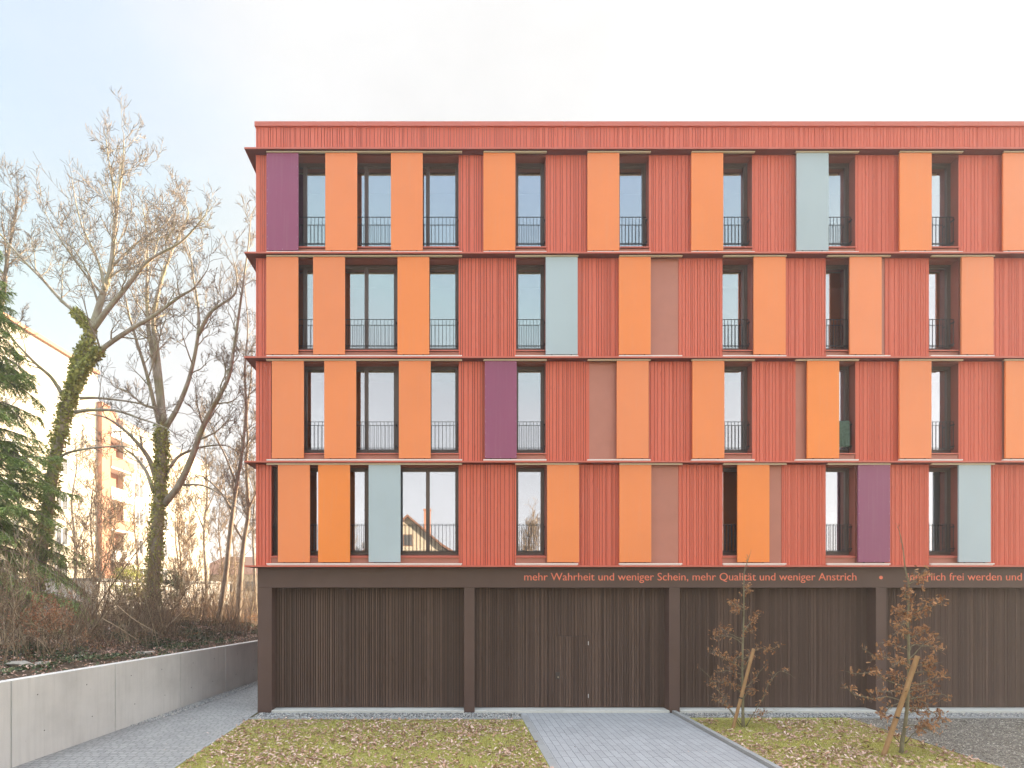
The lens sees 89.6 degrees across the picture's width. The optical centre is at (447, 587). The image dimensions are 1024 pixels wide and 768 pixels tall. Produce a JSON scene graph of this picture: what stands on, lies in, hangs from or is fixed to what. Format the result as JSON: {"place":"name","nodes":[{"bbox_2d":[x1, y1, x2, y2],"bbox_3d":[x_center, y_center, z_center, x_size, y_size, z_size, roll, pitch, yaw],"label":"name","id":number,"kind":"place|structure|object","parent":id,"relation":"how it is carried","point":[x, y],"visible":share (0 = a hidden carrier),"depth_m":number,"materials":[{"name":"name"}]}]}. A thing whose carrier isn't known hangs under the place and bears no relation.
{"place":"outdoors","nodes":[
{"label":"outdoors","id":0,"kind":"place"},
{"bbox_2d":[0,598,257,680],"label":"bank","id":1,"kind":"structure","parent":0,"point":[57,668],"depth_m":15.70,"materials":[{"name":"soil"}]},
{"bbox_2d":[4,661,32,666],"bbox_3d":[-10.550,1.871,12.588,0.544,0.108,0.466,0,0,16],"label":"stone","id":2,"kind":"object","parent":1,"relation":"on","point":[15,663],"visible":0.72,"depth_m":12.45,"materials":[{"name":"white stone"}]},
{"bbox_2d":[0,152,58,439],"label":"bare tree","id":3,"kind":"object","parent":1,"relation":"on","point":[7,264],"visible":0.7,"depth_m":19.97,"materials":[{"name":"plant"}]},
{"bbox_2d":[0,536,63,645],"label":"bare shrub","id":4,"kind":"object","parent":1,"relation":"on","point":[10,600],"visible":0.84,"depth_m":13.50,"materials":[{"name":"brown plant"}]},
{"bbox_2d":[0,588,90,646],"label":"bare shrub","id":5,"kind":"object","parent":1,"relation":"on","point":[52,612],"visible":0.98,"depth_m":13.04,"materials":[{"name":"brown plant"}]},
{"bbox_2d":[0,251,99,634],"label":"spruce tree","id":6,"kind":"object","parent":1,"relation":"on","point":[13,461],"visible":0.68,"depth_m":17.24,"materials":[{"name":"green plant"}]},
{"bbox_2d":[56,424,113,577],"bbox_3d":[-23.723,-4.567,33.005,2.981,12.574,2.897,0,0,36],"label":"bare tree","id":7,"kind":"object","parent":1,"relation":"on","point":[73,525],"visible":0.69,"depth_m":32.97,"materials":[{"name":"brown plant"}]},
{"bbox_2d":[65,446,127,576],"bbox_3d":[-20.737,-3.147,30.486,2.950,10.023,3.518,0,0,0],"label":"bare tree","id":8,"kind":"object","parent":1,"relation":"on","point":[95,472],"visible":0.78,"depth_m":30.09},
{"bbox_2d":[72,540,135,637],"bbox_3d":[-10.513,-0.007,15.415,1.646,2.988,1.393,0,0,12],"label":"bare shrub","id":9,"kind":"object","parent":1,"relation":"on","point":[97,606],"visible":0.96,"depth_m":15.37,"materials":[{"name":"brown plant"}]},
{"bbox_2d":[46,474,173,633],"bbox_3d":[-10.398,-1.155,16.260,4.222,5.430,1.979,0,0,22],"label":"bare shrub","id":10,"kind":"object","parent":1,"relation":"on","point":[115,548],"visible":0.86,"depth_m":16.35,"materials":[{"name":"brown plant"}]},
{"bbox_2d":[0,85,221,621],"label":"bare tree","id":11,"kind":"object","parent":1,"relation":"on","point":[85,359],"visible":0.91,"depth_m":18.85,"materials":[{"name":"brown plant"}]},
{"bbox_2d":[96,535,131,577],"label":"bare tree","id":12,"kind":"object","parent":1,"relation":"on","point":[108,564],"visible":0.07,"depth_m":44.53,"materials":[{"name":"brown plant"}]},
{"bbox_2d":[92,489,139,574],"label":"bare tree","id":13,"kind":"object","parent":1,"relation":"on","point":[110,527],"visible":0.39,"depth_m":35.91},
{"bbox_2d":[0,578,232,614],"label":"garage row","id":14,"kind":"object","parent":1,"relation":"on","point":[77,581],"visible":0.09,"depth_m":28.00,"materials":[{"name":"white paint"}]},
{"bbox_2d":[109,584,135,611],"bbox_3d":[-19.160,0.570,30.200,0.080,1.600,2.400,0,0,0],"label":"garage door","id":15,"kind":"structure","parent":14,"relation":"in","point":[109,584],"depth_m":29.35,"materials":[{"name":"white paint"}]},
{"bbox_2d":[102,618,136,640],"bbox_3d":[-9.203,1.192,14.498,1.041,0.679,0.612,0,0,30],"label":"fallen branch","id":16,"kind":"object","parent":1,"relation":"on","point":[118,627],"visible":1,"depth_m":14.49,"materials":[{"name":"wood"}]},
{"bbox_2d":[99,564,145,607],"bbox_3d":[-16.590,-0.065,25.849,2.679,2.241,1.782,0,0,-16],"label":"evergreen shrub","id":17,"kind":"object","parent":1,"relation":"on","point":[129,570],"visible":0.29,"depth_m":25.86,"materials":[{"name":"green plant"}]},
{"bbox_2d":[97,450,149,578],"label":"bare tree","id":18,"kind":"object","parent":1,"relation":"on","point":[135,494],"visible":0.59,"depth_m":37.77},
{"bbox_2d":[0,587,257,660],"bbox_3d":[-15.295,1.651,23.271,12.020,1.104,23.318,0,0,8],"label":"scrub leaves","id":19,"kind":"object","parent":1,"relation":"on","point":[127,636],"visible":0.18,"depth_m":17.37,"materials":[{"name":"brown plant"}]},
{"bbox_2d":[0,501,257,665],"bbox_3d":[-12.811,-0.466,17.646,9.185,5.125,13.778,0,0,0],"label":"undergrowth","id":20,"kind":"object","parent":1,"relation":"on","point":[129,607],"visible":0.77,"depth_m":17.68,"materials":[{"name":"brown plant"}]},
{"bbox_2d":[0,617,257,679],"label":"ground ivy","id":21,"kind":"object","parent":1,"relation":"on","point":[87,657],"visible":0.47,"depth_m":15.20,"materials":[{"name":"green plant"}]},
{"bbox_2d":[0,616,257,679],"bbox_3d":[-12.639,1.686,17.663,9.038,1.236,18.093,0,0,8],"label":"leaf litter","id":22,"kind":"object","parent":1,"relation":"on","point":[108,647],"visible":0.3,"depth_m":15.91,"materials":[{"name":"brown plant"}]},
{"bbox_2d":[2,563,257,619],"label":"undergrowth","id":23,"kind":"object","parent":1,"relation":"on","point":[234,600],"visible":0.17,"depth_m":30.37,"materials":[{"name":"brown plant"}]},
{"bbox_2d":[116,605,163,636],"bbox_3d":[-8.702,0.937,14.503,1.381,0.918,0.323,0,0,0],"label":"fallen branch","id":24,"kind":"object","parent":1,"relation":"on","point":[135,620],"visible":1,"depth_m":14.49,"materials":[{"name":"brown wood"}]},
{"bbox_2d":[135,651,154,653],"bbox_3d":[-9.193,1.975,15.502,0.544,0.072,0.416,0,0,-41],"label":"stone","id":25,"kind":"object","parent":1,"relation":"on","point":[147,652],"visible":0.59,"depth_m":15.47,"materials":[{"name":"grey stone"}]},
{"bbox_2d":[73,163,255,615],"bbox_3d":[-11.194,-8.472,22.029,8.728,20.366,4.400,0,0,4],"label":"bare tree","id":26,"kind":"object","parent":1,"relation":"on","point":[160,466],"visible":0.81,"depth_m":21.76,"materials":[{"name":"brown plant"}]},
{"bbox_2d":[137,555,205,627],"bbox_3d":[-9.415,0.154,17.948,1.894,2.518,2.370,0,0,29],"label":"bare shrub","id":27,"kind":"object","parent":1,"relation":"on","point":[179,599],"visible":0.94,"depth_m":17.79,"materials":[{"name":"brown plant"}]},
{"bbox_2d":[161,570,186,604],"bbox_3d":[-14.333,-0.032,27.161,1.642,1.859,1.315,0,0,-20],"label":"evergreen shrub","id":28,"kind":"object","parent":1,"relation":"on","point":[173,584],"visible":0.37,"depth_m":26.82,"materials":[{"name":"green plant"}]},
{"bbox_2d":[163,480,197,579],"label":"bare tree","id":29,"kind":"object","parent":1,"relation":"on","point":[176,550],"visible":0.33,"depth_m":39.97,"materials":[{"name":"brown plant"}]},
{"bbox_2d":[167,453,210,607],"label":"bare tree","id":30,"kind":"object","parent":1,"relation":"on","point":[183,506],"visible":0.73,"depth_m":32.96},
{"bbox_2d":[176,488,207,576],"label":"bare tree","id":31,"kind":"object","parent":1,"relation":"on","point":[191,516],"visible":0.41,"depth_m":44.12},
{"bbox_2d":[172,522,218,619],"bbox_3d":[-11.541,-0.773,23.002,2.317,4.418,1.955,0,0,0],"label":"bare shrub","id":32,"kind":"object","parent":1,"relation":"on","point":[189,573],"visible":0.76,"depth_m":23.01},
{"bbox_2d":[175,403,230,594],"bbox_3d":[-17.098,-5.675,35.719,4.943,15.100,2.966,0,0,20],"label":"bare tree","id":33,"kind":"object","parent":1,"relation":"on","point":[206,509],"visible":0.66,"depth_m":35.89,"materials":[{"name":"brown plant"}]},
{"bbox_2d":[176,257,255,621],"bbox_3d":[-10.775,-7.142,25.300,5.431,18.180,2.818,0,0,0],"label":"bare tree","id":34,"kind":"object","parent":1,"relation":"on","point":[233,507],"visible":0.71,"depth_m":24.95,"materials":[{"name":"brown plant"}]},
{"bbox_2d":[189,333,255,619],"bbox_3d":[-10.846,-5.992,27.037,4.324,16.160,3.144,0,0,25],"label":"bare tree","id":35,"kind":"object","parent":1,"relation":"on","point":[243,537],"visible":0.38,"depth_m":26.91,"materials":[{"name":"brown plant"}]},
{"bbox_2d":[202,463,250,589],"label":"bare tree","id":36,"kind":"object","parent":1,"relation":"on","point":[219,538],"visible":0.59,"depth_m":37.94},
{"bbox_2d":[217,465,245,597],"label":"bare tree","id":37,"kind":"object","parent":1,"relation":"on","point":[233,558],"visible":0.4,"depth_m":45.98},
{"bbox_2d":[209,557,257,597],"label":"house","id":38,"kind":"structure","parent":1,"relation":"on","point":[249,561],"depth_m":67.02,"materials":[{"name":"paint"}]},
{"bbox_2d":[245,581,252,590],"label":"window","id":39,"kind":"structure","parent":38,"relation":"in","point":[245,581],"depth_m":66.96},
{"bbox_2d":[222,431,257,613],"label":"bare tree","id":40,"kind":"object","parent":1,"relation":"on","point":[253,537],"visible":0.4,"depth_m":32.92,"materials":[{"name":"brown plant"}]},
{"bbox_2d":[13,684,257,767],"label":"path","id":41,"kind":"structure","parent":0,"point":[171,741],"depth_m":12.30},
{"bbox_2d":[130,681,257,725],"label":"gravel","id":42,"kind":"structure","parent":41,"relation":"on","point":[199,703],"depth_m":16.18,"materials":[{"name":"grey gravel"}]},
{"bbox_2d":[252,712,521,717],"bbox_3d":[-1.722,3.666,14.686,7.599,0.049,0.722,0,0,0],"label":"gravel","id":43,"kind":"structure","parent":0,"point":[373,715],"depth_m":14.67,"materials":[{"name":"grey gravel"}]},
{"bbox_2d":[0,0,1023,562],"label":"sky","id":44,"kind":"structure","parent":0,"point":[198,74],"materials":[{"name":"white"}]},
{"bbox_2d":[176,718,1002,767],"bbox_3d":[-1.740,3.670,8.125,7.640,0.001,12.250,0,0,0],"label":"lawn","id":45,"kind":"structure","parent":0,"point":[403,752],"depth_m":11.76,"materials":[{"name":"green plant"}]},
{"bbox_2d":[520,713,768,767],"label":"driveway","id":46,"kind":"structure","parent":0,"point":[633,740],"depth_m":12.13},
{"bbox_2d":[691,718,999,767],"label":"lawn","id":47,"kind":"structure","parent":0,"point":[825,746],"depth_m":12.07,"materials":[{"name":"green plant"}]},
{"bbox_2d":[731,648,754,728],"bbox_3d":[7.668,2.647,13.340,0.573,2.162,0.189,0,0,13],"label":"wooden stake","id":48,"kind":"object","parent":47,"relation":"on","point":[743,687],"visible":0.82,"depth_m":13.26,"materials":[{"name":"brown wood"}]},
{"bbox_2d":[697,555,793,726],"bbox_3d":[7.818,1.327,13.517,2.424,4.688,1.021,0,0,-7],"label":"young oak tree","id":49,"kind":"object","parent":47,"relation":"on","point":[741,654],"visible":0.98,"depth_m":13.50,"materials":[{"name":"brown plant"}]},
{"bbox_2d":[841,525,952,752],"bbox_3d":[9.964,1.113,11.361,3.183,5.122,1.111,0,0,0],"label":"young oak tree","id":50,"kind":"object","parent":47,"relation":"on","point":[908,615],"visible":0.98,"depth_m":11.33,"materials":[{"name":"brown plant"}]},
{"bbox_2d":[881,655,919,755],"bbox_3d":[9.841,2.597,11.186,0.749,2.271,0.194,0,0,10],"label":"wooden stake","id":51,"kind":"object","parent":47,"relation":"on","point":[899,708],"visible":0.91,"depth_m":11.11,"materials":[{"name":"brown wood"}]},
{"bbox_2d":[680,712,1023,717],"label":"gravel","id":52,"kind":"structure","parent":0,"point":[827,715],"depth_m":14.70,"materials":[{"name":"grey gravel"}]},
{"bbox_2d":[854,718,1023,767],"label":"gravel","id":53,"kind":"structure","parent":0,"point":[988,737],"depth_m":12.71,"materials":[{"name":"grey gravel"}]},
{"label":"ground","id":54,"kind":"structure","parent":0,"visible":0},
{"bbox_2d":[0,312,208,580],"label":"apartment block","id":55,"kind":"structure","parent":54,"relation":"on","point":[50,357],"depth_m":43.45,"materials":[{"name":"paint"}]},
{"bbox_2d":[3,396,18,412],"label":"window","id":56,"kind":"structure","parent":55,"relation":"in","point":[10,401],"depth_m":35.16,"materials":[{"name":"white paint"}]},
{"bbox_2d":[55,383,65,401],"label":"window","id":57,"kind":"structure","parent":55,"relation":"in","point":[56,391],"depth_m":39.32,"materials":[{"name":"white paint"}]},
{"bbox_2d":[55,526,67,545],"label":"window","id":58,"kind":"structure","parent":55,"relation":"in","point":[62,539],"depth_m":39.72,"materials":[{"name":"white glass"}]},
{"bbox_2d":[55,491,67,510],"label":"window","id":59,"kind":"structure","parent":55,"relation":"in","point":[61,502],"depth_m":39.84,"materials":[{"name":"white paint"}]},
{"bbox_2d":[59,457,67,475],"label":"window","id":60,"kind":"structure","parent":55,"relation":"in","point":[65,472],"depth_m":40.15,"materials":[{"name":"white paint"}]},
{"bbox_2d":[135,539,143,554],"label":"window","id":61,"kind":"structure","parent":55,"relation":"in","point":[142,548],"depth_m":50.43,"materials":[{"name":"white paint"}]},
{"bbox_2d":[135,511,143,526],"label":"window","id":62,"kind":"structure","parent":55,"relation":"in","point":[137,512],"depth_m":50.26,"materials":[{"name":"white glass"}]},
{"bbox_2d":[135,482,143,498],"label":"window","id":63,"kind":"structure","parent":55,"relation":"in","point":[140,492],"depth_m":50.26,"materials":[{"name":"white paint"}]},
{"bbox_2d":[135,454,143,471],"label":"window","id":64,"kind":"structure","parent":55,"relation":"in","point":[137,466],"depth_m":50.11,"materials":[{"name":"white glass"}]},
{"bbox_2d":[162,544,167,556],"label":"window","id":65,"kind":"structure","parent":55,"relation":"in","point":[166,548],"depth_m":55.09,"materials":[{"name":"white paint"}]},
{"bbox_2d":[0,640,257,767],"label":"retaining wall","id":66,"kind":"structure","parent":54,"relation":"on","point":[43,715],"depth_m":12.79,"materials":[{"name":"concrete"}]},
{"bbox_2d":[172,718,247,767],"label":"kerb","id":67,"kind":"structure","parent":54,"relation":"on","point":[178,764],"depth_m":11.84,"materials":[{"name":"concrete"}]},
{"bbox_2d":[248,718,521,719],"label":"kerb","id":68,"kind":"structure","parent":54,"relation":"on","point":[389,718],"depth_m":14.25,"materials":[{"name":"concrete"}]},
{"bbox_2d":[521,715,558,767],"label":"kerb","id":69,"kind":"structure","parent":54,"relation":"on","point":[546,753],"depth_m":12.03,"materials":[{"name":"concrete"}]},
{"bbox_2d":[177,717,1004,767],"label":"fallen leaves","id":70,"kind":"object","parent":54,"relation":"on","point":[779,763],"visible":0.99,"depth_m":11.81,"materials":[{"name":"brown plant"}]},
{"bbox_2d":[244,121,1023,713],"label":"apartment building","id":71,"kind":"structure","parent":54,"relation":"on","point":[550,415],"depth_m":15.00,"materials":[{"name":"red wood"}]},
{"bbox_2d":[271,367,324,458],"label":"window","id":72,"kind":"structure","parent":71,"relation":"in","point":[308,454],"depth_m":15.25,"materials":[{"name":"brown metal"}]},
{"bbox_2d":[271,468,333,562],"bbox_3d":[-4.260,-2.110,15.142,1.850,2.900,0.355,0,0,0],"label":"window","id":73,"kind":"structure","parent":71,"relation":"in","point":[313,553],"depth_m":15.23,"materials":[{"name":"brown metal"}]},
{"bbox_2d":[299,265,312,354],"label":"window","id":74,"kind":"structure","parent":71,"relation":"in","point":[305,350],"depth_m":15.25,"materials":[{"name":"brown metal"}]},
{"bbox_2d":[299,163,324,250],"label":"window","id":75,"kind":"structure","parent":71,"relation":"in","point":[305,166],"depth_m":15.25,"materials":[{"name":"brown metal"}]},
{"bbox_2d":[271,465,458,562],"bbox_3d":[-2.430,-2.138,15.142,5.514,2.957,0.355,0,0,0],"label":"window","id":76,"kind":"structure","parent":71,"relation":"in","point":[356,556],"depth_m":15.13,"materials":[{"name":"brown metal"}]},
{"bbox_2d":[271,361,458,458],"bbox_3d":[-2.430,-5.160,15.142,5.514,2.957,0.355,0,0,0],"label":"window","id":77,"kind":"structure","parent":71,"relation":"in","point":[366,366],"depth_m":15.16,"materials":[{"name":"brown metal"}]},
{"bbox_2d":[299,258,458,354],"bbox_3d":[-2.430,-8.182,15.142,5.514,2.957,0.355,0,0,0],"label":"window","id":78,"kind":"structure","parent":71,"relation":"in","point":[366,264],"depth_m":15.16,"materials":[{"name":"brown metal"}]},
{"bbox_2d":[299,155,458,250],"bbox_3d":[-2.430,-11.204,15.142,5.514,2.957,0.355,0,0,0],"label":"window","id":79,"kind":"structure","parent":71,"relation":"in","point":[366,162],"depth_m":15.13,"materials":[{"name":"brown metal"}]},
{"bbox_2d":[396,468,458,562],"bbox_3d":[-0.600,-2.110,15.142,1.850,2.900,0.355,0,0,0],"label":"window","id":80,"kind":"structure","parent":71,"relation":"in","point":[407,556],"depth_m":15.23,"materials":[{"name":"brown metal"}]},
{"bbox_2d":[396,367,458,458],"bbox_3d":[-0.600,-5.132,15.142,1.850,2.900,0.355,0,0,0],"label":"window","id":81,"kind":"structure","parent":71,"relation":"in","point":[435,454],"depth_m":15.23,"materials":[{"name":"brown metal"}]},
{"bbox_2d":[396,265,458,354],"bbox_3d":[-0.600,-8.154,15.142,1.850,2.900,0.355,0,0,0],"label":"window","id":82,"kind":"structure","parent":71,"relation":"in","point":[432,351],"depth_m":15.23,"materials":[{"name":"brown metal"}]},
{"bbox_2d":[423,163,458,250],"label":"window","id":83,"kind":"structure","parent":71,"relation":"in","point":[427,166],"depth_m":15.25,"materials":[{"name":"brown metal"}]},
{"bbox_2d":[516,465,545,562],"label":"window","id":84,"kind":"structure","parent":71,"relation":"in","point":[522,556],"depth_m":15.18,"materials":[{"name":"brown metal"}]},
{"bbox_2d":[516,258,545,354],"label":"window","id":85,"kind":"structure","parent":71,"relation":"in","point":[521,263],"depth_m":15.18,"materials":[{"name":"brown metal"}]},
{"bbox_2d":[516,155,545,250],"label":"window","id":86,"kind":"structure","parent":71,"relation":"in","point":[522,161],"depth_m":15.18,"materials":[{"name":"brown metal"}]},
{"bbox_2d":[517,361,545,458],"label":"window","id":87,"kind":"structure","parent":71,"relation":"in","point":[540,366],"depth_m":15.21,"materials":[{"name":"brown metal"}]},
{"bbox_2d":[555,636,588,706],"bbox_3d":[3.723,2.519,15.377,0.996,2.122,0.039,0,0,0],"label":"door","id":88,"kind":"structure","parent":71,"relation":"in","point":[560,675],"depth_m":15.37,"materials":[{"name":"wood"}]},
{"bbox_2d":[619,155,649,250],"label":"window","id":89,"kind":"structure","parent":71,"relation":"in","point":[641,162],"depth_m":15.16,"materials":[{"name":"brown metal"}]},
{"bbox_2d":[722,464,752,562],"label":"window","id":90,"kind":"structure","parent":71,"relation":"in","point":[728,556],"depth_m":15.03,"materials":[{"name":"brown metal"}]},
{"bbox_2d":[722,258,752,355],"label":"window","id":91,"kind":"structure","parent":71,"relation":"in","point":[744,264],"depth_m":15.12,"materials":[{"name":"brown metal"}]},
{"bbox_2d":[723,155,752,250],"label":"window","id":92,"kind":"structure","parent":71,"relation":"in","point":[744,162],"depth_m":15.13,"materials":[{"name":"brown metal"}]},
{"bbox_2d":[724,361,752,458],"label":"window","id":93,"kind":"structure","parent":71,"relation":"in","point":[744,366],"depth_m":15.18,"materials":[{"name":"brown metal"}]},
{"bbox_2d":[825,258,848,355],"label":"window","id":94,"kind":"structure","parent":71,"relation":"in","point":[831,263],"depth_m":15.23,"materials":[{"name":"brown metal"}]},
{"bbox_2d":[825,464,856,562],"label":"window","id":95,"kind":"structure","parent":71,"relation":"in","point":[848,554],"depth_m":15.13,"materials":[{"name":"brown metal"}]},
{"bbox_2d":[828,155,856,250],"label":"window","id":96,"kind":"structure","parent":71,"relation":"in","point":[845,162],"depth_m":15.13,"materials":[{"name":"brown metal"}]},
{"bbox_2d":[839,421,849,446],"bbox_3d":[11.445,-4.531,15.113,0.829,0.818,0.085,0,0,0],"label":"towel","id":97,"kind":"object","parent":71,"relation":"hanging from","point":[844,433],"visible":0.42,"depth_m":15.09,"materials":[{"name":"green fabric"}]},
{"bbox_2d":[838,361,856,458],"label":"window","id":98,"kind":"structure","parent":71,"relation":"in","point":[848,367],"depth_m":15.17,"materials":[{"name":"brown metal"}]},
{"bbox_2d":[928,464,958,562],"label":"window","id":99,"kind":"structure","parent":71,"relation":"in","point":[949,554],"depth_m":15.14,"materials":[{"name":"brown metal"}]},
{"bbox_2d":[928,258,959,355],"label":"window","id":100,"kind":"structure","parent":71,"relation":"in","point":[950,266],"depth_m":15.12,"materials":[{"name":"brown metal"}]},
{"bbox_2d":[930,361,959,458],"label":"window","id":101,"kind":"structure","parent":71,"relation":"in","point":[950,368],"depth_m":15.17,"materials":[{"name":"brown metal"}]},
{"bbox_2d":[931,155,959,250],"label":"window","id":102,"kind":"structure","parent":71,"relation":"in","point":[949,163],"depth_m":15.13,"materials":[{"name":"brown metal"}]},
{"bbox_2d":[672,710,781,767],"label":"kerb","id":103,"kind":"structure","parent":54,"relation":"on","point":[751,754],"depth_m":11.96,"materials":[{"name":"concrete"}]},
{"bbox_2d":[851,718,1006,767],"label":"kerb","id":104,"kind":"structure","parent":54,"relation":"on","point":[936,746],"depth_m":11.81,"materials":[{"name":"concrete"}]},
{"bbox_2d":[849,717,1023,717],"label":"kerb","id":105,"kind":"structure","parent":54,"relation":"on","point":[942,717],"depth_m":14.38,"materials":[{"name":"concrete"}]}
]}

